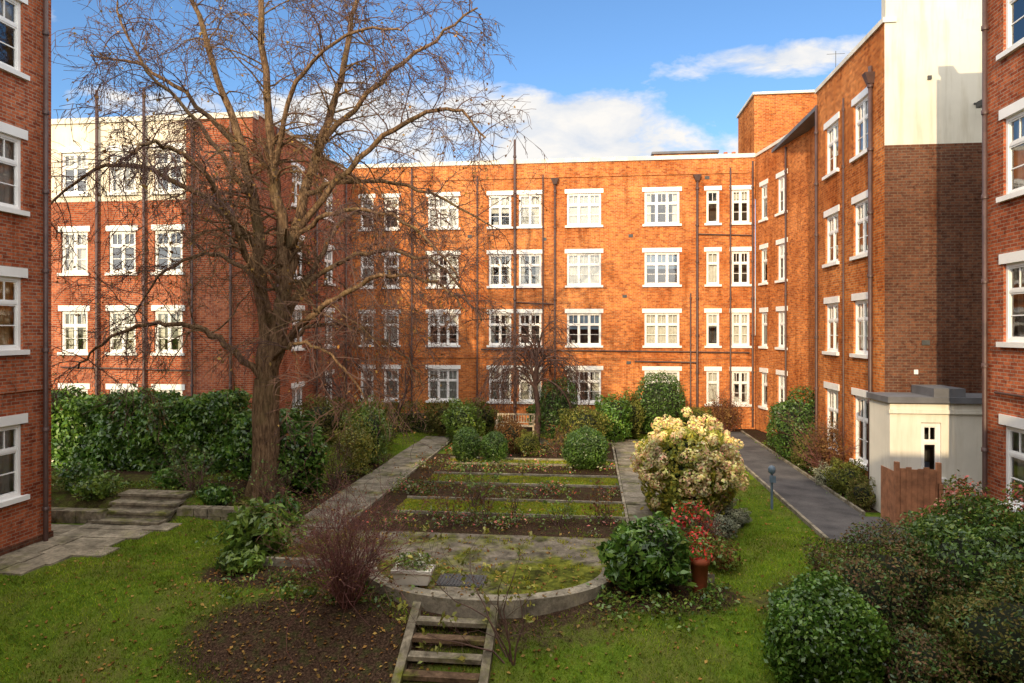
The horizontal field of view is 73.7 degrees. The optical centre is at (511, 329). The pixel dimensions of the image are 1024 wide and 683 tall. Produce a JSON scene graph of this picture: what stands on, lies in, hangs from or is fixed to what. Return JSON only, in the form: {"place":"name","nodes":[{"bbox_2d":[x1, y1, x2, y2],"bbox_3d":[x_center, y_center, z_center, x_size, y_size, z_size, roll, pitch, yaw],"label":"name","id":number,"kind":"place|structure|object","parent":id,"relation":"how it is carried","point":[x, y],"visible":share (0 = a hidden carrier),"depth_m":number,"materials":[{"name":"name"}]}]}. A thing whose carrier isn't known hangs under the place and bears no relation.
{"place":"outdoors","nodes":[
{"label":"outdoors","id":0,"kind":"place"},
{"bbox_2d":[292,440,447,528],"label":"concrete path","id":1,"kind":"structure","parent":0,"point":[402,460],"depth_m":21.31,"materials":[{"name":"grey concrete"}]},
{"bbox_2d":[51,0,880,167],"label":"sky","id":2,"kind":"structure","parent":0,"point":[596,78],"materials":[{"name":"blue"}]},
{"bbox_2d":[0,426,1002,682],"bbox_3d":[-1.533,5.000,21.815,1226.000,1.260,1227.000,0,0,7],"label":"ground","id":3,"kind":"structure","parent":0,"point":[358,632],"depth_m":11.82,"materials":[{"name":"green plant"}]},
{"bbox_2d":[0,0,53,555],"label":"walls","id":4,"kind":"structure","parent":3,"relation":"on","point":[21,243],"depth_m":15.20,"materials":[{"name":"red brick"}]},
{"bbox_2d":[0,0,29,507],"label":"windows","id":5,"kind":"structure","parent":4,"relation":"attached to","point":[11,136],"depth_m":14.90,"materials":[{"name":"white paint"}]},
{"bbox_2d":[0,0,52,541],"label":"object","id":6,"kind":"structure","parent":4,"relation":"attached to","point":[45,386],"depth_m":15.46,"materials":[{"name":"stone"}]},
{"bbox_2d":[53,458,103,493],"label":"leafy border plant","id":7,"kind":"object","parent":3,"relation":"on","point":[88,470],"visible":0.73,"depth_m":18.51,"materials":[{"name":"green plant"}]},
{"bbox_2d":[0,523,181,575],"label":"stone patio","id":8,"kind":"structure","parent":3,"relation":"on","point":[66,541],"depth_m":15.23,"materials":[{"name":"grey stone"}]},
{"bbox_2d":[71,469,123,500],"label":"leafy border plant","id":9,"kind":"object","parent":3,"relation":"on","point":[99,483],"visible":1,"depth_m":17.82,"materials":[{"name":"green plant"}]},
{"bbox_2d":[90,489,193,524],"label":"garden steps","id":10,"kind":"structure","parent":3,"relation":"on","point":[141,507],"depth_m":17.38,"materials":[{"name":"stone"}]},
{"bbox_2d":[51,505,250,523],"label":"stone retaining wall","id":11,"kind":"structure","parent":3,"relation":"on","point":[88,515],"depth_m":17.15,"materials":[{"name":"grey stone"}]},
{"bbox_2d":[51,384,252,474],"bbox_3d":[-12.929,3.218,22.448,8.645,2.911,2.798,0,0,7],"label":"laurel hedge","id":12,"kind":"object","parent":3,"relation":"on","point":[204,420],"visible":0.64,"depth_m":21.42,"materials":[{"name":"green plant"}]},
{"bbox_2d":[152,463,197,488],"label":"leafy border plant","id":13,"kind":"object","parent":3,"relation":"on","point":[172,481],"visible":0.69,"depth_m":19.02,"materials":[{"name":"green plant"}]},
{"bbox_2d":[154,438,222,493],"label":"bare shrub","id":14,"kind":"object","parent":3,"relation":"on","point":[189,476],"visible":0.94,"depth_m":18.38,"materials":[{"name":"brown plant"}]},
{"bbox_2d":[51,116,351,419],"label":"walls","id":15,"kind":"structure","parent":3,"relation":"on","point":[218,316],"depth_m":25.64,"materials":[{"name":"red brick"}]},
{"bbox_2d":[57,143,335,415],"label":"windows","id":16,"kind":"structure","parent":15,"relation":"attached to","point":[71,322],"depth_m":25.87,"materials":[{"name":"white paint"}]},
{"bbox_2d":[51,88,352,405],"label":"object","id":17,"kind":"structure","parent":15,"relation":"attached to","point":[113,119],"depth_m":25.45,"materials":[{"name":"stone"}]},
{"bbox_2d":[196,481,238,505],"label":"leafy border plant","id":18,"kind":"object","parent":3,"relation":"on","point":[211,494],"visible":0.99,"depth_m":17.86,"materials":[{"name":"green plant"}]},
{"bbox_2d":[213,544,274,573],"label":"leafy border plant","id":19,"kind":"object","parent":3,"relation":"on","point":[246,557],"visible":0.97,"depth_m":13.52,"materials":[{"name":"green plant"}]},
{"bbox_2d":[205,497,315,554],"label":"leafy border plant","id":20,"kind":"object","parent":3,"relation":"on","point":[247,528],"visible":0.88,"depth_m":14.32,"materials":[{"name":"green plant"}]},
{"bbox_2d":[222,407,305,480],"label":"laurel bush","id":21,"kind":"object","parent":3,"relation":"on","point":[240,439],"visible":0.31,"depth_m":20.26,"materials":[{"name":"green plant"}]},
{"bbox_2d":[232,443,309,502],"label":"bare shrub","id":22,"kind":"object","parent":3,"relation":"on","point":[275,489],"visible":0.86,"depth_m":18.00,"materials":[{"name":"brown plant"}]},
{"bbox_2d":[268,491,302,526],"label":"leafy border plant","id":23,"kind":"object","parent":3,"relation":"on","point":[284,502],"visible":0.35,"depth_m":16.27,"materials":[{"name":"green plant"}]},
{"bbox_2d":[51,0,550,502],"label":"bare lime tree","id":24,"kind":"object","parent":3,"relation":"on","point":[273,338],"visible":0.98,"depth_m":18.98,"materials":[{"name":"brown plant"}]},
{"bbox_2d":[277,410,329,495],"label":"laurel bush","id":25,"kind":"object","parent":3,"relation":"on","point":[302,454],"visible":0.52,"depth_m":19.63,"materials":[{"name":"green plant"}]},
{"bbox_2d":[285,394,359,441],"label":"garden shrub","id":26,"kind":"object","parent":3,"relation":"on","point":[329,419],"visible":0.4,"depth_m":26.60,"materials":[{"name":"green plant"}]},
{"bbox_2d":[287,422,361,489],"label":"bare shrub","id":27,"kind":"object","parent":3,"relation":"on","point":[332,472],"visible":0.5,"depth_m":20.68,"materials":[{"name":"brown plant"}]},
{"bbox_2d":[235,451,450,658],"bbox_3d":[-3.008,3.690,12.058,3.907,2.968,4.359,0,0,-5],"label":"red twig shrub","id":28,"kind":"object","parent":3,"relation":"on","point":[342,572],"visible":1,"depth_m":11.96,"materials":[{"name":"orange plant"}]},
{"bbox_2d":[326,409,379,475],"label":"garden shrub","id":29,"kind":"object","parent":3,"relation":"on","point":[356,443],"visible":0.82,"depth_m":22.36,"materials":[{"name":"green plant"}]},
{"bbox_2d":[330,395,403,448],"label":"garden shrub","id":30,"kind":"object","parent":3,"relation":"on","point":[364,406],"visible":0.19,"depth_m":27.14,"materials":[{"name":"green plant"}]},
{"bbox_2d":[339,394,394,465],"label":"garden shrub","id":31,"kind":"object","parent":3,"relation":"on","point":[376,427],"visible":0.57,"depth_m":24.05,"materials":[{"name":"green plant"}]},
{"bbox_2d":[293,258,465,432],"bbox_3d":[-6.785,0.861,31.012,9.579,8.283,7.727,0,0,7],"label":"bare tree","id":32,"kind":"object","parent":3,"relation":"on","point":[339,389],"visible":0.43,"depth_m":30.85,"materials":[{"name":"brown plant"}]},
{"bbox_2d":[1,469,835,682],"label":"fallen leaves","id":33,"kind":"object","parent":3,"relation":"on","point":[301,667],"visible":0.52,"depth_m":12.04,"materials":[{"name":"brown plant"}]},
{"bbox_2d":[363,397,483,433],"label":"back hedge","id":34,"kind":"object","parent":3,"relation":"on","point":[419,424],"visible":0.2,"depth_m":32.06,"materials":[{"name":"green plant"}]},
{"bbox_2d":[412,446,455,488],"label":"rose bush","id":35,"kind":"object","parent":3,"relation":"on","point":[431,463],"visible":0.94,"depth_m":20.40,"materials":[{"name":"green plant"}]},
{"bbox_2d":[424,398,456,435],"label":"garden shrub","id":36,"kind":"object","parent":3,"relation":"on","point":[438,425],"visible":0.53,"depth_m":30.27,"materials":[{"name":"green plant"}]},
{"bbox_2d":[391,601,498,682],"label":"timber steps","id":37,"kind":"structure","parent":3,"relation":"on","point":[401,673],"depth_m":10.96,"materials":[{"name":"wood"}]},
{"bbox_2d":[421,475,491,528],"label":"rose bush","id":38,"kind":"object","parent":3,"relation":"on","point":[447,502],"visible":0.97,"depth_m":16.36,"materials":[{"name":"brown plant"}]},
{"bbox_2d":[51,428,865,641],"bbox_3d":[-2.382,4.595,23.106,26.963,1.054,22.909,0,0,7],"label":"border planting","id":39,"kind":"object","parent":3,"relation":"on","point":[707,590],"visible":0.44,"depth_m":12.32,"materials":[{"name":"green plant"}]},
{"bbox_2d":[439,397,485,444],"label":"garden shrub","id":40,"kind":"object","parent":3,"relation":"on","point":[461,415],"visible":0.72,"depth_m":27.68,"materials":[{"name":"green plant"}]},
{"bbox_2d":[452,426,480,462],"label":"box topiary","id":41,"kind":"object","parent":3,"relation":"on","point":[466,441],"visible":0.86,"depth_m":24.08,"materials":[{"name":"green plant"}]},
{"bbox_2d":[437,448,505,506],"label":"rose bush","id":42,"kind":"object","parent":3,"relation":"on","point":[456,478],"visible":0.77,"depth_m":18.28,"materials":[{"name":"green plant"}]},
{"bbox_2d":[391,513,565,668],"bbox_3d":[-0.473,4.140,11.162,2.719,2.432,2.253,0,0,7],"label":"sapling shrub","id":43,"kind":"object","parent":3,"relation":"on","point":[404,605],"visible":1,"depth_m":10.81,"materials":[{"name":"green plant"}]},
{"bbox_2d":[456,457,507,517],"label":"rose bush","id":44,"kind":"object","parent":3,"relation":"on","point":[482,501],"visible":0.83,"depth_m":17.20,"materials":[{"name":"green plant"}]},
{"bbox_2d":[257,528,708,594],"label":"concrete terrace","id":45,"kind":"structure","parent":3,"relation":"on","point":[509,557],"depth_m":14.23,"materials":[{"name":"grey concrete"}]},
{"bbox_2d":[391,550,435,585],"bbox_3d":[-1.791,4.351,12.527,0.809,0.579,0.463,0,0,7],"label":"stone planter trough","id":46,"kind":"object","parent":45,"relation":"on","point":[424,580],"visible":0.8,"depth_m":12.42,"materials":[{"name":"grey stone"}]},
{"bbox_2d":[283,529,610,593],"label":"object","id":47,"kind":"object","parent":45,"relation":"on","point":[558,540],"visible":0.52,"depth_m":14.42,"materials":[{"name":"plant"}]},
{"bbox_2d":[435,573,487,587],"bbox_3d":[-0.948,4.702,12.841,0.900,0.028,0.600,0,0,7],"label":"drain grate","id":48,"kind":"object","parent":45,"relation":"on","point":[443,580],"visible":0.85,"depth_m":12.81,"materials":[{"name":"metal"}]},
{"bbox_2d":[667,499,715,541],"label":"red geranium","id":49,"kind":"object","parent":45,"relation":"on","point":[680,514],"visible":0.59,"depth_m":14.63,"materials":[{"name":"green plant"}]},
{"bbox_2d":[676,487,734,552],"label":"bare shrub","id":50,"kind":"object","parent":45,"relation":"on","point":[706,524],"visible":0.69,"depth_m":14.40,"materials":[{"name":"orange plant"}]},
{"bbox_2d":[255,557,714,618],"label":"terrace kerb","id":51,"kind":"structure","parent":3,"relation":"on","point":[439,602],"depth_m":11.93,"materials":[{"name":"stone"}]},
{"bbox_2d":[344,440,628,525],"bbox_3d":[0.046,4.732,22.198,6.850,0.135,12.880,0,0,7],"label":"bed edging","id":52,"kind":"object","parent":3,"relation":"on","point":[626,518],"visible":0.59,"depth_m":20.51,"materials":[{"name":"stone"}]},
{"bbox_2d":[454,449,523,527],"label":"rose bush","id":53,"kind":"object","parent":3,"relation":"on","point":[483,492],"visible":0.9,"depth_m":16.52,"materials":[{"name":"brown plant"}]},
{"bbox_2d":[474,397,503,435],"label":"garden shrub","id":54,"kind":"object","parent":3,"relation":"on","point":[489,422],"visible":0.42,"depth_m":30.96,"materials":[{"name":"green plant"}]},
{"bbox_2d":[479,429,508,462],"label":"box topiary","id":55,"kind":"object","parent":3,"relation":"on","point":[492,444],"visible":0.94,"depth_m":24.05,"materials":[{"name":"green plant"}]},
{"bbox_2d":[362,439,626,539],"bbox_3d":[0.016,4.572,22.043,7.254,0.646,13.170,0,0,7],"label":"bed planting","id":56,"kind":"object","parent":3,"relation":"on","point":[410,488],"visible":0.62,"depth_m":19.45,"materials":[{"name":"green plant"}]},
{"bbox_2d":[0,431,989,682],"bbox_3d":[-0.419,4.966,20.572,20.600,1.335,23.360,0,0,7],"label":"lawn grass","id":57,"kind":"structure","parent":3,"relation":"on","point":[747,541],"depth_m":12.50,"materials":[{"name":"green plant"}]},
{"bbox_2d":[494,412,528,453],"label":"garden shrub","id":58,"kind":"object","parent":3,"relation":"on","point":[510,428],"visible":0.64,"depth_m":26.18,"materials":[{"name":"orange plant"}]},
{"bbox_2d":[499,471,530,515],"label":"rose bush","id":59,"kind":"object","parent":3,"relation":"on","point":[519,497],"visible":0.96,"depth_m":17.24,"materials":[{"name":"green plant"}]},
{"bbox_2d":[496,413,534,435],"bbox_3d":[0.158,4.225,30.444,1.800,0.950,0.610,0,0,7],"label":"garden bench","id":60,"kind":"object","parent":3,"relation":"on","point":[532,422],"visible":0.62,"depth_m":30.64,"materials":[{"name":"brown wood"}]},
{"bbox_2d":[512,429,540,455],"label":"garden shrub","id":61,"kind":"object","parent":3,"relation":"on","point":[529,442],"visible":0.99,"depth_m":25.50,"materials":[{"name":"green plant"}]},
{"bbox_2d":[467,297,606,441],"bbox_3d":[1.000,1.798,29.062,6.467,6.258,6.577,0,0,7],"label":"weeping tree","id":62,"kind":"object","parent":3,"relation":"on","point":[534,355],"visible":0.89,"depth_m":28.50,"materials":[{"name":"brown plant"}]},
{"bbox_2d":[352,157,754,428],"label":"walls","id":63,"kind":"structure","parent":3,"relation":"on","point":[622,254],"depth_m":34.03,"materials":[{"name":"orange brick"}]},
{"bbox_2d":[358,185,751,406],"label":"windows","id":64,"kind":"structure","parent":63,"relation":"attached to","point":[661,267],"depth_m":34.30,"materials":[{"name":"white paint"}]},
{"bbox_2d":[356,90,816,426],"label":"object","id":65,"kind":"structure","parent":63,"relation":"attached to","point":[767,118],"depth_m":33.69,"materials":[{"name":"stone"}]},
{"bbox_2d":[533,487,577,527],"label":"rose bush","id":66,"kind":"object","parent":3,"relation":"on","point":[563,518],"visible":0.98,"depth_m":16.56,"materials":[{"name":"green plant"}]},
{"bbox_2d":[535,376,580,442],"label":"box topiary","id":67,"kind":"object","parent":3,"relation":"on","point":[549,413],"visible":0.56,"depth_m":28.50,"materials":[{"name":"green plant"}]},
{"bbox_2d":[553,404,614,445],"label":"garden shrub","id":68,"kind":"object","parent":3,"relation":"on","point":[581,418],"visible":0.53,"depth_m":26.68,"materials":[{"name":"green plant"}]},
{"bbox_2d":[561,425,608,469],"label":"box topiary","id":69,"kind":"object","parent":3,"relation":"on","point":[584,448],"visible":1,"depth_m":22.94,"materials":[{"name":"green plant"}]},
{"bbox_2d":[574,479,624,525],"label":"rose bush","id":70,"kind":"object","parent":3,"relation":"on","point":[596,507],"visible":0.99,"depth_m":16.63,"materials":[{"name":"green plant"}]},
{"bbox_2d":[591,391,632,442],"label":"garden shrub","id":71,"kind":"object","parent":3,"relation":"on","point":[613,410],"visible":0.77,"depth_m":28.59,"materials":[{"name":"green plant"}]},
{"bbox_2d":[617,387,646,438],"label":"garden shrub","id":72,"kind":"object","parent":3,"relation":"on","point":[636,420],"visible":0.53,"depth_m":30.05,"materials":[{"name":"green plant"}]},
{"bbox_2d":[596,511,696,595],"bbox_3d":[2.460,4.133,12.717,1.785,1.520,1.702,0,0,7],"label":"laurel bush","id":73,"kind":"object","parent":3,"relation":"on","point":[639,554],"visible":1,"depth_m":12.27,"materials":[{"name":"green plant"}]},
{"bbox_2d":[632,369,687,434],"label":"box topiary","id":74,"kind":"object","parent":3,"relation":"on","point":[661,397],"visible":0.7,"depth_m":30.42,"materials":[{"name":"green plant"}]},
{"bbox_2d":[630,406,749,524],"bbox_3d":[4.504,3.415,17.371,2.977,2.927,2.783,0,0,7],"label":"hydrangea bush","id":75,"kind":"object","parent":3,"relation":"on","point":[674,458],"visible":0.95,"depth_m":16.73,"materials":[{"name":"beige plant"}]},
{"bbox_2d":[682,538,714,594],"bbox_3d":[3.388,4.313,12.440,0.558,1.054,0.648,0,0,26],"label":"terracotta flower pot","id":76,"kind":"object","parent":3,"relation":"on","point":[700,563],"visible":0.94,"depth_m":12.32,"materials":[{"name":"orange ceramic"}]},
{"bbox_2d":[704,513,739,538],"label":"silver cushion plant","id":77,"kind":"object","parent":3,"relation":"on","point":[727,527],"visible":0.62,"depth_m":15.73,"materials":[{"name":"grey plant"}]},
{"bbox_2d":[705,393,742,431],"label":"garden shrub","id":78,"kind":"object","parent":3,"relation":"on","point":[727,414],"visible":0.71,"depth_m":32.08,"materials":[{"name":"orange plant"}]},
{"bbox_2d":[682,367,765,432],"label":"bare shrub","id":79,"kind":"object","parent":3,"relation":"on","point":[728,403],"visible":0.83,"depth_m":32.12,"materials":[{"name":"brown plant"}]},
{"bbox_2d":[709,533,742,573],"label":"autumn border plant","id":80,"kind":"object","parent":3,"relation":"on","point":[719,557],"visible":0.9,"depth_m":13.64,"materials":[{"name":"green plant"}]},
{"bbox_2d":[718,505,751,527],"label":"silver cushion plant","id":81,"kind":"object","parent":3,"relation":"on","point":[738,516],"visible":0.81,"depth_m":16.82,"materials":[{"name":"grey plant"}]},
{"bbox_2d":[763,385,814,461],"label":"evergreen shrub","id":82,"kind":"object","parent":3,"relation":"on","point":[805,413],"visible":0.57,"depth_m":24.78,"materials":[{"name":"green plant"}]},
{"bbox_2d":[790,429,823,471],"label":"garden shrub","id":83,"kind":"object","parent":3,"relation":"on","point":[804,446],"visible":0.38,"depth_m":23.30,"materials":[{"name":"green plant"}]},
{"bbox_2d":[764,391,867,473],"bbox_3d":[10.170,3.452,21.539,3.486,3.046,4.182,0,0,-11],"label":"bare shrub","id":84,"kind":"object","parent":3,"relation":"on","point":[816,454],"visible":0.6,"depth_m":21.60,"materials":[{"name":"brown plant"}]},
{"bbox_2d":[801,411,851,480],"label":"garden shrub","id":85,"kind":"object","parent":3,"relation":"on","point":[824,446],"visible":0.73,"depth_m":21.54,"materials":[{"name":"orange plant"}]},
{"bbox_2d":[759,564,897,682],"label":"clipped evergreen bush","id":86,"kind":"object","parent":3,"relation":"on","point":[824,633],"visible":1,"depth_m":10.03,"materials":[{"name":"green plant"}]},
{"bbox_2d":[820,456,867,499],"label":"garden shrub","id":87,"kind":"object","parent":3,"relation":"on","point":[845,473],"visible":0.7,"depth_m":19.66,"materials":[{"name":"green plant"}]},
{"bbox_2d":[844,474,875,510],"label":"garden shrub","id":88,"kind":"object","parent":3,"relation":"on","point":[862,492],"visible":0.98,"depth_m":18.33,"materials":[{"name":"green plant"}]},
{"bbox_2d":[755,18,981,477],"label":"walls","id":89,"kind":"structure","parent":3,"relation":"on","point":[927,207],"depth_m":18.64,"materials":[{"name":"orange brick"}]},
{"bbox_2d":[758,87,867,470],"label":"windows","id":90,"kind":"structure","parent":89,"relation":"attached to","point":[859,101],"depth_m":22.59,"materials":[{"name":"white paint"}]},
{"bbox_2d":[755,0,981,486],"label":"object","id":91,"kind":"structure","parent":89,"relation":"attached to","point":[907,10],"depth_m":19.39,"materials":[{"name":"stone"}]},
{"bbox_2d":[794,517,994,639],"bbox_3d":[6.441,4.334,11.680,2.716,2.293,2.841,0,0,7],"label":"mixed shrub","id":92,"kind":"object","parent":3,"relation":"on","point":[893,588],"visible":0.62,"depth_m":11.23,"materials":[{"name":"green plant"}]},
{"bbox_2d":[866,385,981,512],"bbox_3d":[11.356,3.390,17.816,3.480,3.820,1.380,0,0,7],"label":"rendered porch","id":93,"kind":"object","parent":3,"relation":"on","point":[917,427],"visible":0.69,"depth_m":17.34,"materials":[{"name":"white paint"}]},
{"bbox_2d":[921,423,946,482],"bbox_3d":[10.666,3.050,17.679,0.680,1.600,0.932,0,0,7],"label":"door","id":94,"kind":"structure","parent":93,"relation":"in","point":[930,432],"depth_m":17.39,"materials":[{"name":"white paint"}]},
{"bbox_2d":[865,621,983,682],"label":"mixed shrub","id":95,"kind":"object","parent":3,"relation":"on","point":[914,660],"visible":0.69,"depth_m":9.96,"materials":[{"name":"green plant"}]},
{"bbox_2d":[881,461,980,526],"bbox_3d":[10.195,4.050,15.973,0.855,1.700,3.266,0,0,-35],"label":"wooden fence","id":96,"kind":"object","parent":3,"relation":"on","point":[906,489],"visible":0.4,"depth_m":16.52,"materials":[{"name":"brown wood"}]},
{"bbox_2d":[892,485,1023,637],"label":"mixed shrub","id":97,"kind":"object","parent":3,"relation":"on","point":[967,550],"visible":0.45,"depth_m":11.41,"materials":[{"name":"green plant"}]},
{"bbox_2d":[918,469,1017,546],"bbox_3d":[9.080,3.961,13.428,2.149,2.342,1.532,0,0,7],"label":"pink flowering shrub","id":98,"kind":"object","parent":3,"relation":"on","point":[968,490],"visible":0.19,"depth_m":13.41,"materials":[{"name":"green plant"}]},
{"bbox_2d":[918,559,1023,682],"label":"mixed shrub","id":99,"kind":"object","parent":3,"relation":"on","point":[990,636],"visible":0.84,"depth_m":9.85,"materials":[{"name":"green plant"}]},
{"bbox_2d":[988,0,1023,518],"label":"walls","id":100,"kind":"structure","parent":3,"relation":"on","point":[1006,218],"depth_m":14.21,"materials":[{"name":"red brick"}]},
{"bbox_2d":[981,0,1023,498],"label":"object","id":101,"kind":"structure","parent":100,"relation":"attached to","point":[984,198],"depth_m":14.53,"materials":[{"name":"stone"}]},
{"bbox_2d":[996,0,1023,511],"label":"windows","id":102,"kind":"structure","parent":100,"relation":"attached to","point":[1012,114],"depth_m":13.96,"materials":[{"name":"white paint"}]},
{"bbox_2d":[995,480,1023,548],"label":"pink flowering shrub","id":103,"kind":"object","parent":3,"relation":"on","point":[1019,509],"visible":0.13,"depth_m":12.55,"materials":[{"name":"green plant"}]},
{"bbox_2d":[613,443,672,534],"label":"concrete path","id":104,"kind":"structure","parent":0,"point":[635,502],"depth_m":20.52,"materials":[{"name":"grey concrete"}]},
{"bbox_2d":[688,526,713,553],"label":"geranium","id":105,"kind":"object","parent":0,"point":[694,535],"visible":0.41,"depth_m":13.51,"materials":[{"name":"red plant"}]},
{"bbox_2d":[729,432,925,543],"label":"asphalt path","id":106,"kind":"structure","parent":0,"point":[829,515],"depth_m":19.58,"materials":[{"name":"grey asphalt"}]},
{"bbox_2d":[739,430,864,541],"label":"path kerb","id":107,"kind":"structure","parent":106,"relation":"on","point":[803,518],"depth_m":19.71,"materials":[{"name":"concrete"}]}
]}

